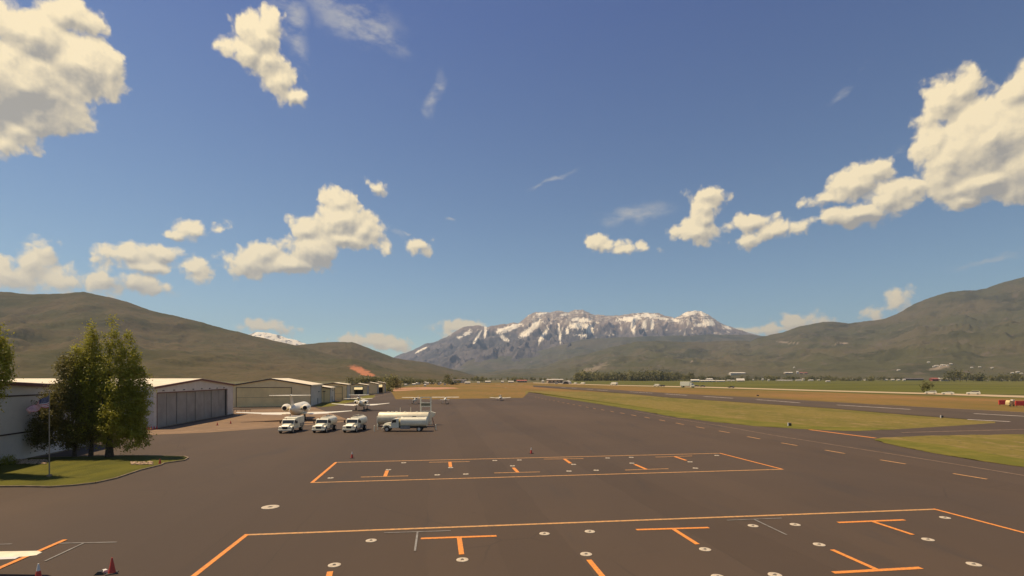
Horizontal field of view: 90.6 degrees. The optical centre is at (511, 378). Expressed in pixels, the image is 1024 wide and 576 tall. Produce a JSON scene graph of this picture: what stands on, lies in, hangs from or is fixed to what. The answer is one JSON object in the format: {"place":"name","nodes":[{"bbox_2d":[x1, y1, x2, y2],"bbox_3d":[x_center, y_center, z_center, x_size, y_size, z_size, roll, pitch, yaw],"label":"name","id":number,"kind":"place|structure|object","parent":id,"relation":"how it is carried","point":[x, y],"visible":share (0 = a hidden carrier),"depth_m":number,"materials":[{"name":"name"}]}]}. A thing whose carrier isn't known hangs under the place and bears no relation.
{"place":"outdoors","nodes":[
{"label":"outdoors","id":0,"kind":"place"},
{"bbox_2d":[0,455,186,485],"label":"lawn","id":1,"kind":"structure","parent":0,"point":[74,470],"depth_m":49.35,"materials":[{"name":"green plant"}]},
{"bbox_2d":[0,454,16,464],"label":"shrub","id":2,"kind":"object","parent":1,"relation":"on","point":[5,460],"visible":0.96,"depth_m":52.24,"materials":[{"name":"green plant"}]},
{"bbox_2d":[0,321,23,424],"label":"poplar tree","id":3,"kind":"object","parent":1,"relation":"on","point":[5,356],"visible":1,"depth_m":46.53,"materials":[{"name":"green plant"}]},
{"bbox_2d":[13,459,47,463],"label":"landscape rocks","id":4,"kind":"object","parent":1,"relation":"on","point":[31,461],"visible":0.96,"depth_m":53.62,"materials":[{"name":"stone"}]},
{"bbox_2d":[46,390,51,476],"bbox_3d":[-41.976,4.981,45.968,0.397,7.837,0.398,0,0,0],"label":"flagpole","id":5,"kind":"object","parent":1,"relation":"on","point":[49,475],"visible":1,"depth_m":45.95,"materials":[{"name":"metal"}]},
{"bbox_2d":[26,395,48,412],"bbox_3d":[-42.989,2.382,46.038,2.027,1.804,0.340,0,0,0],"label":"flag","id":6,"kind":"object","parent":5,"relation":"attached to","point":[43,402],"visible":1,"depth_m":45.99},
{"bbox_2d":[26,349,101,456],"bbox_3d":[-50.436,2.738,57.527,8.887,12.449,5.569,0,0,16],"label":"dark tree","id":7,"kind":"object","parent":1,"relation":"on","point":[59,409],"visible":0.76,"depth_m":56.41,"materials":[{"name":"green plant"}]},
{"bbox_2d":[56,318,107,456],"bbox_3d":[-48.179,1.023,57.647,6.102,15.892,4.359,0,0,0],"label":"poplar tree","id":8,"kind":"object","parent":1,"relation":"on","point":[88,384],"visible":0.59,"depth_m":57.01,"materials":[{"name":"green plant"}]},
{"bbox_2d":[93,314,156,456],"bbox_3d":[-43.929,0.833,57.170,6.878,16.241,5.556,0,0,0],"label":"poplar tree","id":9,"kind":"object","parent":1,"relation":"on","point":[128,397],"visible":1,"depth_m":56.82,"materials":[{"name":"green plant"}]},
{"bbox_2d":[130,461,152,464],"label":"landscape rocks","id":10,"kind":"object","parent":1,"relation":"on","point":[142,463],"visible":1,"depth_m":52.38,"materials":[{"name":"stone"}]},
{"bbox_2d":[0,292,420,381],"bbox_3d":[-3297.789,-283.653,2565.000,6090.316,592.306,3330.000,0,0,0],"label":"hill","id":11,"kind":"structure","parent":0,"point":[46,328],"depth_m":2610.01,"materials":[{"name":"plant"}]},
{"bbox_2d":[248,332,304,344],"bbox_3d":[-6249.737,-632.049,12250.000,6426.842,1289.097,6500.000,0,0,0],"label":"snowy peak","id":12,"kind":"structure","parent":0,"point":[274,337],"depth_m":13791.84,"materials":[{"name":"snow"}]},
{"bbox_2d":[296,342,489,379],"bbox_3d":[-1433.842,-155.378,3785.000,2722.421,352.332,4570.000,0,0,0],"label":"second left hill","id":13,"kind":"structure","parent":0,"point":[357,359],"depth_m":3764.43,"materials":[{"name":"plant"}]},
{"bbox_2d":[0,391,1023,575],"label":"apron asphalt","id":14,"kind":"structure","parent":0,"point":[206,501],"depth_m":36.67,"materials":[{"name":"asphalt"}]},
{"bbox_2d":[0,551,41,558],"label":"light aircraft","id":15,"kind":"object","parent":14,"relation":"on","point":[10,554],"visible":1,"depth_m":22.91,"materials":[{"name":"beige paint"}]},
{"bbox_2d":[0,539,66,568],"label":"lead in marking","id":16,"kind":"object","parent":14,"relation":"on","point":[9,563],"visible":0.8,"depth_m":25.48,"materials":[{"name":"orange paint"}]},
{"bbox_2d":[35,563,41,575],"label":"traffic cone","id":17,"kind":"object","parent":14,"relation":"on","point":[38,571],"visible":1,"depth_m":22.34,"materials":[{"name":"plastic"}]},
{"bbox_2d":[0,382,95,461],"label":"hangar","id":18,"kind":"structure","parent":14,"relation":"on","point":[16,418],"depth_m":55.29,"materials":[{"name":"grey metal"}]},
{"bbox_2d":[45,542,105,560],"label":"parking tee marking","id":19,"kind":"object","parent":14,"relation":"on","point":[74,547],"visible":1,"depth_m":27.32,"materials":[{"name":"grey paint"}]},
{"bbox_2d":[0,455,188,487],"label":"lawn kerb","id":20,"kind":"structure","parent":14,"relation":"on","point":[97,481],"depth_m":44.84,"materials":[{"name":"concrete"}]},
{"bbox_2d":[104,558,119,574],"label":"traffic cone","id":21,"kind":"object","parent":14,"relation":"on","point":[112,570],"visible":1,"depth_m":23.29,"materials":[{"name":"plastic"}]},
{"bbox_2d":[2,378,234,428],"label":"hangar","id":22,"kind":"structure","parent":14,"relation":"on","point":[176,401],"depth_m":102.96,"materials":[{"name":"white metal"}]},
{"bbox_2d":[157,393,166,426],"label":"sliding door panel","id":23,"kind":"structure","parent":22,"relation":"in","point":[161,397],"depth_m":93.23,"materials":[{"name":"metal"}]},
{"bbox_2d":[167,392,176,425],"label":"sliding door panel","id":24,"kind":"structure","parent":22,"relation":"in","point":[171,397],"depth_m":97.35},
{"bbox_2d":[177,392,186,423],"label":"sliding door panel","id":25,"kind":"structure","parent":22,"relation":"in","point":[181,396],"depth_m":100.86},
{"bbox_2d":[187,391,194,421],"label":"sliding door panel","id":26,"kind":"structure","parent":22,"relation":"in","point":[190,395],"depth_m":105.44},
{"bbox_2d":[195,391,203,420],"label":"sliding door panel","id":27,"kind":"structure","parent":22,"relation":"in","point":[199,395],"depth_m":108.87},
{"bbox_2d":[204,390,210,418],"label":"sliding door panel","id":28,"kind":"structure","parent":22,"relation":"in","point":[207,394],"depth_m":113.15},
{"bbox_2d":[211,390,218,417],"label":"sliding door panel","id":29,"kind":"structure","parent":22,"relation":"in","point":[214,393],"depth_m":116.57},
{"bbox_2d":[219,390,224,415],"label":"sliding door panel","id":30,"kind":"structure","parent":22,"relation":"in","point":[221,392],"depth_m":120.89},
{"bbox_2d":[191,534,248,575],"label":"bay outline marking","id":31,"kind":"object","parent":14,"relation":"on","point":[204,567],"visible":1,"depth_m":25.53,"materials":[{"name":"orange paint"}]},
{"bbox_2d":[147,407,346,434],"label":"concrete apron","id":32,"kind":"object","parent":14,"relation":"on","point":[243,421],"visible":0.64,"depth_m":102.71,"materials":[{"name":"concrete"}]},
{"bbox_2d":[236,394,351,419],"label":"business jet","id":33,"kind":"object","parent":32,"relation":"on","point":[300,408],"visible":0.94,"depth_m":105.43,"materials":[{"name":"white paint"}]},
{"bbox_2d":[261,505,278,508],"bbox_3d":[-16.847,8.959,35.331,1.160,0.082,1.160,0,0,0],"label":"tie down pad","id":34,"kind":"object","parent":14,"relation":"on","point":[270,507],"visible":1,"depth_m":35.14,"materials":[{"name":"concrete"}]},
{"bbox_2d":[233,378,323,406],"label":"hangar","id":35,"kind":"structure","parent":14,"relation":"on","point":[257,393],"depth_m":158.55,"materials":[{"name":"beige metal"}]},
{"bbox_2d":[237,397,290,406],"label":"door leaf","id":36,"kind":"structure","parent":35,"relation":"in","point":[263,401],"depth_m":157.82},
{"bbox_2d":[237,388,290,397],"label":"door leaf","id":37,"kind":"structure","parent":35,"relation":"in","point":[241,392],"depth_m":157.79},
{"bbox_2d":[278,415,303,432],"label":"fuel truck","id":38,"kind":"object","parent":14,"relation":"on","point":[291,423],"visible":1,"depth_m":83.89,"materials":[{"name":"metal"}]},
{"bbox_2d":[310,462,336,482],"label":"bay outline marking","id":39,"kind":"object","parent":14,"relation":"on","point":[322,473],"visible":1,"depth_m":48.25,"materials":[{"name":"orange paint"}]},
{"bbox_2d":[312,414,336,432],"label":"fuel truck","id":40,"kind":"object","parent":14,"relation":"on","point":[325,423],"visible":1,"depth_m":84.56,"materials":[{"name":"metal"}]},
{"bbox_2d":[321,385,335,402],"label":"hangar","id":41,"kind":"structure","parent":14,"relation":"on","point":[328,395],"depth_m":185.77,"materials":[{"name":"beige metal"}]},
{"bbox_2d":[328,563,340,567],"bbox_3d":[-8.539,8.959,24.359,0.600,0.082,0.600,0,0,0],"label":"tie down pad","id":42,"kind":"object","parent":14,"relation":"on","point":[332,565],"visible":1,"depth_m":24.26,"materials":[{"name":"concrete"}]},
{"bbox_2d":[324,382,350,399],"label":"hangar","id":43,"kind":"structure","parent":14,"relation":"on","point":[342,391],"depth_m":206.66,"materials":[{"name":"beige metal"}]},
{"bbox_2d":[335,394,341,399],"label":"door leaf","id":44,"kind":"structure","parent":43,"relation":"in","point":[337,396],"depth_m":206.40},
{"bbox_2d":[335,387,341,393],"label":"door leaf","id":45,"kind":"structure","parent":43,"relation":"in","point":[338,390],"depth_m":206.40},
{"bbox_2d":[315,395,374,406],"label":"grass strip","id":46,"kind":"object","parent":14,"relation":"on","point":[337,403],"depth_m":186.90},
{"bbox_2d":[342,414,366,431],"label":"fuel truck","id":47,"kind":"object","parent":14,"relation":"on","point":[354,423],"visible":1,"depth_m":85.05,"materials":[{"name":"metal"}]},
{"bbox_2d":[350,383,368,394],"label":"hangar","id":48,"kind":"structure","parent":14,"relation":"on","point":[359,388],"depth_m":266.82,"materials":[{"name":"beige metal"}]},
{"bbox_2d":[332,394,387,409],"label":"business jet","id":49,"kind":"object","parent":14,"relation":"on","point":[363,402],"visible":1,"depth_m":140.22,"materials":[{"name":"white paint"}]},
{"bbox_2d":[363,382,378,393],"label":"hangar","id":50,"kind":"structure","parent":14,"relation":"on","point":[373,388],"depth_m":289.39,"materials":[{"name":"beige metal"}]},
{"bbox_2d":[374,381,385,392],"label":"hangar","id":51,"kind":"structure","parent":14,"relation":"on","point":[382,387],"depth_m":310.75,"materials":[{"name":"beige metal"}]},
{"bbox_2d":[377,411,429,425],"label":"fuel storage tank","id":52,"kind":"object","parent":14,"relation":"on","point":[385,417],"visible":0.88,"depth_m":93.39,"materials":[{"name":"metal"}]},
{"bbox_2d":[382,415,427,431],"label":"fuel truck","id":53,"kind":"object","parent":14,"relation":"on","point":[419,423],"visible":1,"depth_m":85.14,"materials":[{"name":"metal"}]},
{"bbox_2d":[384,530,450,550],"bbox_3d":[-5.522,8.974,28.093,3.833,0.004,3.587,0,0,0],"label":"parking tee marking","id":54,"kind":"object","parent":14,"relation":"on","point":[416,536],"visible":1,"depth_m":29.46,"materials":[{"name":"grey paint"}]},
{"bbox_2d":[420,397,435,424],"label":"loading rack","id":55,"kind":"object","parent":14,"relation":"on","point":[426,404],"visible":0.93,"depth_m":97.70,"materials":[{"name":"metal"}]},
{"bbox_2d":[421,535,495,553],"bbox_3d":[-2.997,8.984,27.415,4.262,0.004,3.208,0,0,0],"label":"parking tee marking","id":56,"kind":"object","parent":14,"relation":"on","point":[460,545],"visible":1,"depth_m":28.39,"materials":[{"name":"orange paint"}]},
{"bbox_2d":[456,557,467,561],"bbox_3d":[-2.454,8.959,25.073,0.600,0.082,0.600,0,0,0],"label":"tie down pad","id":57,"kind":"object","parent":14,"relation":"on","point":[462,559],"visible":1,"depth_m":25.06,"materials":[{"name":"concrete"}]},
{"bbox_2d":[363,453,715,461],"bbox_3d":[3.051,8.991,57.358,44.416,0.001,0.278,0,0,-8],"label":"bay outline marking","id":58,"kind":"object","parent":14,"relation":"on","point":[535,457],"visible":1,"depth_m":57.39,"materials":[{"name":"orange paint"}]},
{"bbox_2d":[313,469,781,482],"bbox_3d":[4.733,8.991,46.810,44.604,0.001,0.243,0,0,-8],"label":"bay outline marking","id":59,"kind":"object","parent":14,"relation":"on","point":[552,475],"visible":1,"depth_m":46.31,"materials":[{"name":"orange paint"}]},
{"bbox_2d":[580,552,591,555],"bbox_3d":[3.785,8.959,25.870,0.600,0.082,0.600,0,0,0],"label":"tie down pad","id":60,"kind":"object","parent":14,"relation":"on","point":[585,553],"visible":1,"depth_m":25.82,"materials":[{"name":"concrete"}]},
{"bbox_2d":[249,509,933,534],"bbox_3d":[6.883,8.990,31.923,44.880,0.001,0.269,0,0,-7],"label":"bay outline marking","id":61,"kind":"object","parent":14,"relation":"on","point":[581,522],"visible":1,"depth_m":31.55,"materials":[{"name":"orange paint"}]},
{"bbox_2d":[587,560,604,575],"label":"parking tee marking","id":62,"kind":"object","parent":14,"relation":"on","point":[595,568],"visible":1,"depth_m":23.91,"materials":[{"name":"orange paint"}]},
{"bbox_2d":[636,527,708,543],"bbox_3d":[9.605,8.984,28.999,4.495,0.004,3.232,0,0,0],"label":"parking tee marking","id":63,"kind":"object","parent":14,"relation":"on","point":[685,536],"visible":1,"depth_m":30.08,"materials":[{"name":"orange paint"}]},
{"bbox_2d":[699,547,710,551],"bbox_3d":[10.134,8.959,26.594,0.600,0.082,0.600,0,0,0],"label":"tie down pad","id":64,"kind":"object","parent":14,"relation":"on","point":[704,549],"visible":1,"depth_m":26.55,"materials":[{"name":"concrete"}]},
{"bbox_2d":[720,453,780,468],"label":"bay outline marking","id":65,"kind":"object","parent":14,"relation":"on","point":[751,461],"visible":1,"depth_m":54.95,"materials":[{"name":"orange paint"}]},
{"bbox_2d":[737,518,786,534],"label":"parking tee marking","id":66,"kind":"object","parent":14,"relation":"on","point":[763,523],"visible":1,"depth_m":32.04,"materials":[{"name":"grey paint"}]},
{"bbox_2d":[542,398,984,478],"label":"dashed taxilane marking","id":67,"kind":"object","parent":14,"relation":"on","point":[827,450],"visible":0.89,"depth_m":61.65,"materials":[{"name":"yellow paint"}]},
{"bbox_2d":[768,572,781,575],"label":"tie down pad","id":68,"kind":"object","parent":14,"relation":"on","point":[773,574],"visible":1,"depth_m":23.15,"materials":[{"name":"concrete"}]},
{"bbox_2d":[640,412,1019,474],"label":"taxilane edge marking","id":69,"kind":"object","parent":14,"relation":"on","point":[863,449],"visible":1,"depth_m":62.07,"materials":[{"name":"beige paint"}]},
{"bbox_2d":[838,519,914,534],"bbox_3d":[22.767,8.984,30.525,4.649,0.004,2.935,0,0,-7],"label":"parking tee marking","id":70,"kind":"object","parent":14,"relation":"on","point":[875,521],"visible":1,"depth_m":31.64,"materials":[{"name":"orange paint"}]},
{"bbox_2d":[831,549,922,573],"bbox_3d":[16.942,8.984,25.069,4.585,0.004,2.988,0,0,-7],"label":"parking tee marking","id":71,"kind":"object","parent":14,"relation":"on","point":[873,569],"visible":1,"depth_m":23.91,"materials":[{"name":"orange paint"}]},
{"bbox_2d":[875,434,1023,466],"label":"grass triangle","id":72,"kind":"object","parent":14,"relation":"on","point":[1009,445],"depth_m":71.17,"materials":[{"name":"plant"}]},
{"bbox_2d":[876,439,1023,466],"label":"grass triangle edge","id":73,"kind":"object","parent":72,"relation":"on","point":[956,451],"depth_m":61.07,"materials":[{"name":"plant"}]},
{"bbox_2d":[966,562,981,566],"bbox_3d":[22.300,8.959,24.463,0.600,0.082,0.600,0,0,0],"label":"tie down pad","id":74,"kind":"object","parent":14,"relation":"on","point":[974,564],"visible":1,"depth_m":24.39,"materials":[{"name":"concrete"}]},
{"bbox_2d":[934,509,1023,532],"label":"bay outline marking","id":75,"kind":"object","parent":14,"relation":"on","point":[980,521],"visible":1,"depth_m":31.76,"materials":[{"name":"orange paint"}]},
{"bbox_2d":[0,0,1023,357],"label":"sky","id":76,"kind":"structure","parent":0,"point":[392,178],"materials":[{"name":"blue"}]},
{"bbox_2d":[394,310,759,369],"bbox_3d":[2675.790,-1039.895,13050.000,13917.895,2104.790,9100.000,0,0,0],"label":"snowy mountain","id":77,"kind":"structure","parent":0,"point":[530,335],"depth_m":13771.71,"materials":[{"name":"grey stone"}]},
{"bbox_2d":[456,334,764,374],"bbox_3d":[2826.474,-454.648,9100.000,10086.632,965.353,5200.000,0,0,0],"label":"dark foothill ridge","id":78,"kind":"structure","parent":0,"point":[548,356],"depth_m":9882.43,"materials":[{"name":"plant"}]},
{"bbox_2d":[226,380,994,421],"bbox_3d":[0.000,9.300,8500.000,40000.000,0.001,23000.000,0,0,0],"label":"ground","id":79,"kind":"structure","parent":0,"point":[470,381],"depth_m":1079.21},
{"bbox_2d":[359,372,383,382],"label":"bushy tree","id":80,"kind":"object","parent":79,"relation":"on","point":[370,379],"visible":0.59,"depth_m":499.41,"materials":[{"name":"green plant"}]},
{"bbox_2d":[387,379,394,387],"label":"broadleaf tree","id":81,"kind":"object","parent":79,"relation":"on","point":[392,383],"visible":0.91,"depth_m":414.35,"materials":[{"name":"green plant"}]},
{"bbox_2d":[382,374,403,386],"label":"bushy tree","id":82,"kind":"object","parent":79,"relation":"on","point":[392,381],"visible":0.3,"depth_m":518.72,"materials":[{"name":"green plant"}]},
{"bbox_2d":[445,378,460,384],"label":"bushy tree","id":83,"kind":"object","parent":79,"relation":"on","point":[450,382],"visible":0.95,"depth_m":701.93,"materials":[{"name":"green plant"}]},
{"bbox_2d":[533,385,1023,422],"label":"runway","id":84,"kind":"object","parent":79,"relation":"on","point":[996,417],"visible":1,"depth_m":161.83,"materials":[{"name":"asphalt"}]},
{"bbox_2d":[546,383,1023,397],"bbox_3d":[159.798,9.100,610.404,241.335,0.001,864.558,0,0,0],"label":"highway","id":85,"kind":"structure","parent":79,"relation":"on","point":[831,390],"depth_m":344.95,"materials":[{"name":"asphalt"}]},
{"bbox_2d":[680,382,694,386],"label":"box truck","id":86,"kind":"object","parent":85,"relation":"on","point":[686,384],"visible":1,"depth_m":493.69,"materials":[{"name":"white paint"}]},
{"bbox_2d":[966,391,980,394],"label":"car","id":87,"kind":"object","parent":85,"relation":"on","point":[974,392],"visible":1,"depth_m":275.59,"materials":[{"name":"white paint"}]},
{"bbox_2d":[473,340,799,379],"bbox_3d":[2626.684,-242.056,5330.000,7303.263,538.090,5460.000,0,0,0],"label":"brown foothills","id":88,"kind":"structure","parent":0,"point":[712,358],"depth_m":4568.08,"materials":[{"name":"plant"}]},
{"bbox_2d":[392,383,1023,411],"bbox_3d":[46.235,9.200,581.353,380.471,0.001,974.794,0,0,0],"label":"dry field","id":89,"kind":"structure","parent":0,"point":[484,390],"depth_m":284.81,"materials":[{"name":"beige plant"}]},
{"bbox_2d":[386,374,400,388],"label":"broadleaf tree","id":90,"kind":"object","parent":89,"relation":"on","point":[393,378],"visible":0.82,"depth_m":419.11,"materials":[{"name":"green plant"}]},
{"bbox_2d":[393,387,458,390],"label":"pink dirt strip","id":91,"kind":"object","parent":89,"relation":"on","point":[415,388],"visible":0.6,"depth_m":447.71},
{"bbox_2d":[546,379,562,382],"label":"terminal building","id":92,"kind":"structure","parent":89,"relation":"on","point":[554,380],"depth_m":883.07,"materials":[{"name":"beige"}]},
{"bbox_2d":[1005,400,1014,405],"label":"yellow cart","id":93,"kind":"object","parent":89,"relation":"on","point":[1009,402],"visible":1,"depth_m":162.37,"materials":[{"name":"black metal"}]},
{"bbox_2d":[1015,401,1023,405],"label":"airfield sign","id":94,"kind":"object","parent":89,"relation":"on","point":[1019,403],"visible":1,"depth_m":161.21,"materials":[{"name":"metal"}]},
{"bbox_2d":[525,391,1020,466],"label":"median grass","id":95,"kind":"structure","parent":0,"point":[815,416],"depth_m":130.66,"materials":[{"name":"plant"}]},
{"bbox_2d":[571,380,1023,398],"bbox_3d":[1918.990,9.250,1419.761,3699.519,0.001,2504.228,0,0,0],"label":"green field","id":96,"kind":"structure","parent":0,"point":[989,387],"depth_m":636.24,"materials":[{"name":"plant"}]},
{"bbox_2d":[573,370,598,380],"bbox_3d":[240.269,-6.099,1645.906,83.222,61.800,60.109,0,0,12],"label":"bushy tree","id":97,"kind":"object","parent":96,"relation":"on","point":[585,376],"visible":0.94,"depth_m":1641.23,"materials":[{"name":"green plant"}]},
{"bbox_2d":[607,369,627,380],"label":"bushy tree","id":98,"kind":"object","parent":96,"relation":"on","point":[618,377],"visible":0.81,"depth_m":1722.28,"materials":[{"name":"green plant"}]},
{"bbox_2d":[627,372,645,380],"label":"bushy tree","id":99,"kind":"object","parent":96,"relation":"on","point":[640,377],"visible":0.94,"depth_m":1657.67,"materials":[{"name":"green plant"}]},
{"bbox_2d":[635,366,655,380],"bbox_3d":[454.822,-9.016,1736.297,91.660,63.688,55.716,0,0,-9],"label":"bushy tree","id":100,"kind":"object","parent":96,"relation":"on","point":[648,373],"visible":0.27,"depth_m":1734.54,"materials":[{"name":"green plant"}]},
{"bbox_2d":[645,372,659,380],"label":"bushy tree","id":101,"kind":"object","parent":96,"relation":"on","point":[654,378],"visible":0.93,"depth_m":1681.36,"materials":[{"name":"green plant"}]},
{"bbox_2d":[652,368,665,380],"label":"bushy tree","id":102,"kind":"object","parent":96,"relation":"on","point":[662,376],"visible":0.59,"depth_m":1697.15,"materials":[{"name":"green plant"}]},
{"bbox_2d":[664,370,672,380],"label":"broadleaf tree","id":103,"kind":"object","parent":96,"relation":"on","point":[669,374],"visible":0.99,"depth_m":1679.81,"materials":[{"name":"green plant"}]},
{"bbox_2d":[903,378,923,379],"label":"barn","id":104,"kind":"structure","parent":96,"relation":"on","point":[914,378],"depth_m":2030.82,"materials":[{"name":"paint"}]},
{"bbox_2d":[919,380,934,391],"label":"broadleaf tree","id":105,"kind":"object","parent":96,"relation":"on","point":[925,386],"visible":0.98,"depth_m":329.37,"materials":[{"name":"green plant"}]},
{"bbox_2d":[943,369,954,380],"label":"broadleaf tree","id":106,"kind":"object","parent":96,"relation":"on","point":[950,375],"visible":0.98,"depth_m":1471.77,"materials":[{"name":"green plant"}]},
{"bbox_2d":[953,370,968,379],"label":"broadleaf tree","id":107,"kind":"object","parent":96,"relation":"on","point":[958,373],"visible":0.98,"depth_m":1465.75,"materials":[{"name":"green plant"}]},
{"bbox_2d":[960,370,973,380],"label":"broadleaf tree","id":108,"kind":"object","parent":96,"relation":"on","point":[970,379],"visible":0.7,"depth_m":1520.36,"materials":[{"name":"green plant"}]},
{"bbox_2d":[972,370,986,380],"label":"bushy tree","id":109,"kind":"object","parent":96,"relation":"on","point":[980,377],"visible":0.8,"depth_m":1487.94,"materials":[{"name":"green plant"}]},
{"bbox_2d":[715,277,1023,379],"bbox_3d":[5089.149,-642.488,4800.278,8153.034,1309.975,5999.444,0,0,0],"label":"mountain","id":110,"kind":"structure","parent":0,"point":[964,330],"depth_m":3854.70,"materials":[{"name":"plant"}]},
{"bbox_2d":[729,372,745,374],"bbox_3d":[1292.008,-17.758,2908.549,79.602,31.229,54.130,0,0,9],"label":"house","id":111,"kind":"structure","parent":110,"relation":"on","point":[733,373],"depth_m":2890.84,"materials":[{"name":"white"}]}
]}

